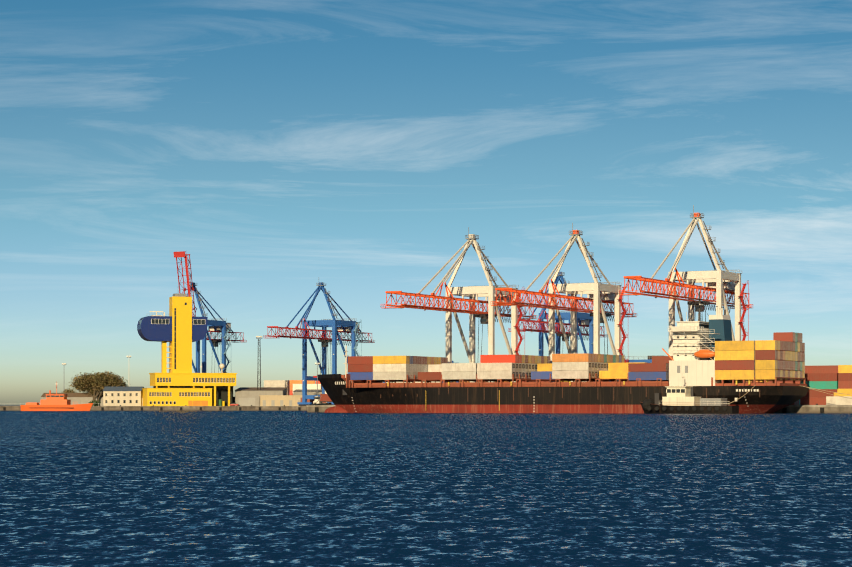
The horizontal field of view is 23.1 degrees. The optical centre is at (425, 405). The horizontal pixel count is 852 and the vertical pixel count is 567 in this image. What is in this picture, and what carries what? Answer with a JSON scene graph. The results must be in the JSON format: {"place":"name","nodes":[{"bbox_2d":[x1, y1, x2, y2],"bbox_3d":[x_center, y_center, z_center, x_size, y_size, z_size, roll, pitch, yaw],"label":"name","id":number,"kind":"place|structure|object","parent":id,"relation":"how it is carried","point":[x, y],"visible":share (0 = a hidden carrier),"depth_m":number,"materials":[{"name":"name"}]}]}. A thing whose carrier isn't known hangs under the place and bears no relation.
{"place":"outdoors","nodes":[
{"label":"outdoors","id":0,"kind":"place"},
{"bbox_2d":[0,406,306,410],"bbox_3d":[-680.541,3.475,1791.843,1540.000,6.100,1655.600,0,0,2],"label":"quay wall","id":1,"kind":"structure","parent":0,"point":[185,408],"depth_m":947.78,"materials":[{"name":"concrete"}]},
{"bbox_2d":[61,388,76,392],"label":"tree","id":2,"kind":"object","parent":1,"relation":"on","point":[68,391],"visible":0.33,"depth_m":1023.47,"materials":[{"name":"green plant"}]},
{"bbox_2d":[69,384,101,394],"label":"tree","id":3,"kind":"object","parent":1,"relation":"on","point":[92,390],"visible":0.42,"depth_m":1015.63,"materials":[{"name":"green plant"}]},
{"bbox_2d":[89,400,100,405],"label":"bush","id":4,"kind":"object","parent":1,"relation":"on","point":[94,402],"visible":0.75,"depth_m":995.24,"materials":[{"name":"green plant"}]},
{"bbox_2d":[69,371,127,401],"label":"tree","id":5,"kind":"object","parent":1,"relation":"on","point":[102,380],"visible":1,"depth_m":1007.83,"materials":[{"name":"green plant"}]},
{"bbox_2d":[25,380,320,405],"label":"shipping containers","id":6,"kind":"object","parent":1,"relation":"on","point":[280,383],"visible":0.17,"depth_m":1051.86,"materials":[{"name":"metal"}]},
{"bbox_2d":[41,384,321,405],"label":"mole buildings","id":7,"kind":"structure","parent":1,"relation":"on","point":[244,396],"depth_m":994.17,"materials":[{"name":"beige concrete"}]},
{"bbox_2d":[137,293,236,405],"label":"control tower building","id":8,"kind":"structure","parent":1,"relation":"on","point":[180,329],"depth_m":988.42,"materials":[{"name":"yellow concrete"}]},
{"bbox_2d":[173,251,246,372],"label":"crane","id":9,"kind":"object","parent":1,"relation":"on","point":[223,327],"visible":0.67,"depth_m":1073.85,"materials":[{"name":"paint"}]},
{"bbox_2d":[256,336,261,389],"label":"lattice mast","id":10,"kind":"object","parent":1,"relation":"on","point":[258,338],"visible":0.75,"depth_m":1005.46,"materials":[{"name":"grey metal"}]},
{"bbox_2d":[300,398,325,404],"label":"container trailer","id":11,"kind":"object","parent":1,"relation":"on","point":[312,400],"visible":0.15,"depth_m":985.33,"materials":[{"name":"paint"}]},
{"bbox_2d":[315,363,319,395],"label":"light pole","id":12,"kind":"object","parent":1,"relation":"on","point":[317,376],"visible":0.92,"depth_m":953.03,"materials":[{"name":"metal"}]},
{"bbox_2d":[264,282,374,405],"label":"gantry crane","id":13,"kind":"object","parent":1,"relation":"on","point":[347,327],"visible":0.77,"depth_m":971.91,"materials":[{"name":"paint"}]},
{"bbox_2d":[0,405,851,566],"bbox_3d":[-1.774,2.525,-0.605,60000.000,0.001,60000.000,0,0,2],"label":"sea","id":14,"kind":"structure","parent":0,"point":[196,489],"depth_m":62.30,"materials":[{"name":"blue liquid"}]},
{"bbox_2d":[21,382,92,410],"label":"pilot boat","id":15,"kind":"object","parent":14,"relation":"in","point":[56,402],"visible":0.98,"depth_m":906.81,"materials":[{"name":"metal"}]},
{"bbox_2d":[318,292,809,413],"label":"container ship","id":16,"kind":"object","parent":14,"relation":"on","point":[710,359],"visible":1,"depth_m":646.88,"materials":[{"name":"black metal"}]},
{"bbox_2d":[640,372,738,413],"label":"harbour tug","id":17,"kind":"object","parent":14,"relation":"on","point":[682,399],"visible":0.98,"depth_m":620.49,"materials":[{"name":"metal"}]},
{"bbox_2d":[0,0,851,404],"label":"sky","id":18,"kind":"structure","parent":0,"point":[287,147],"materials":[{"name":"blue"}]},
{"bbox_2d":[307,404,851,412],"bbox_3d":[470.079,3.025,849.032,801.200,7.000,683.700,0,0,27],"label":"quay wall","id":19,"kind":"structure","parent":0,"point":[816,408],"depth_m":645.15,"materials":[{"name":"concrete"}]},
{"bbox_2d":[313,394,331,404],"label":"yard tractor","id":20,"kind":"object","parent":19,"relation":"on","point":[325,398],"visible":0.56,"depth_m":730.44,"materials":[{"name":"paint"}]},
{"bbox_2d":[384,227,536,381],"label":"quay crane","id":21,"kind":"object","parent":19,"relation":"on","point":[490,314],"visible":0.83,"depth_m":702.36,"materials":[{"name":"grey paint"}]},
{"bbox_2d":[508,272,606,355],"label":"gantry crane","id":22,"kind":"object","parent":19,"relation":"on","point":[584,320],"visible":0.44,"depth_m":900.95,"materials":[{"name":"paint"}]},
{"bbox_2d":[491,223,636,381],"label":"quay crane","id":23,"kind":"object","parent":19,"relation":"on","point":[599,293],"visible":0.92,"depth_m":686.19,"materials":[{"name":"grey paint"}]},
{"bbox_2d":[314,386,851,403],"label":"mooring lines","id":24,"kind":"object","parent":19,"relation":"on","point":[749,390],"visible":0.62,"depth_m":634.34,"materials":[{"name":"fabric"}]},
{"bbox_2d":[386,365,851,404],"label":"shipping containers","id":25,"kind":"object","parent":19,"relation":"on","point":[833,379],"visible":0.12,"depth_m":677.34,"materials":[{"name":"metal"}]},
{"bbox_2d":[609,356,651,381],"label":"yard gantry","id":26,"kind":"object","parent":19,"relation":"on","point":[649,360],"visible":0.15,"depth_m":709.65,"materials":[{"name":"blue metal"}]},
{"bbox_2d":[619,205,752,355],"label":"quay crane","id":27,"kind":"object","parent":19,"relation":"on","point":[719,283],"visible":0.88,"depth_m":665.66,"materials":[{"name":"grey paint"}]},
{"bbox_2d":[826,396,851,404],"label":"reefer row","id":28,"kind":"object","parent":19,"relation":"on","point":[835,400],"visible":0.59,"depth_m":644.78,"materials":[{"name":"paint"}]},
{"bbox_2d":[834,392,851,395],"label":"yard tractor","id":29,"kind":"object","parent":19,"relation":"on","point":[843,394],"visible":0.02,"depth_m":649.44,"materials":[{"name":"paint"}]}
]}

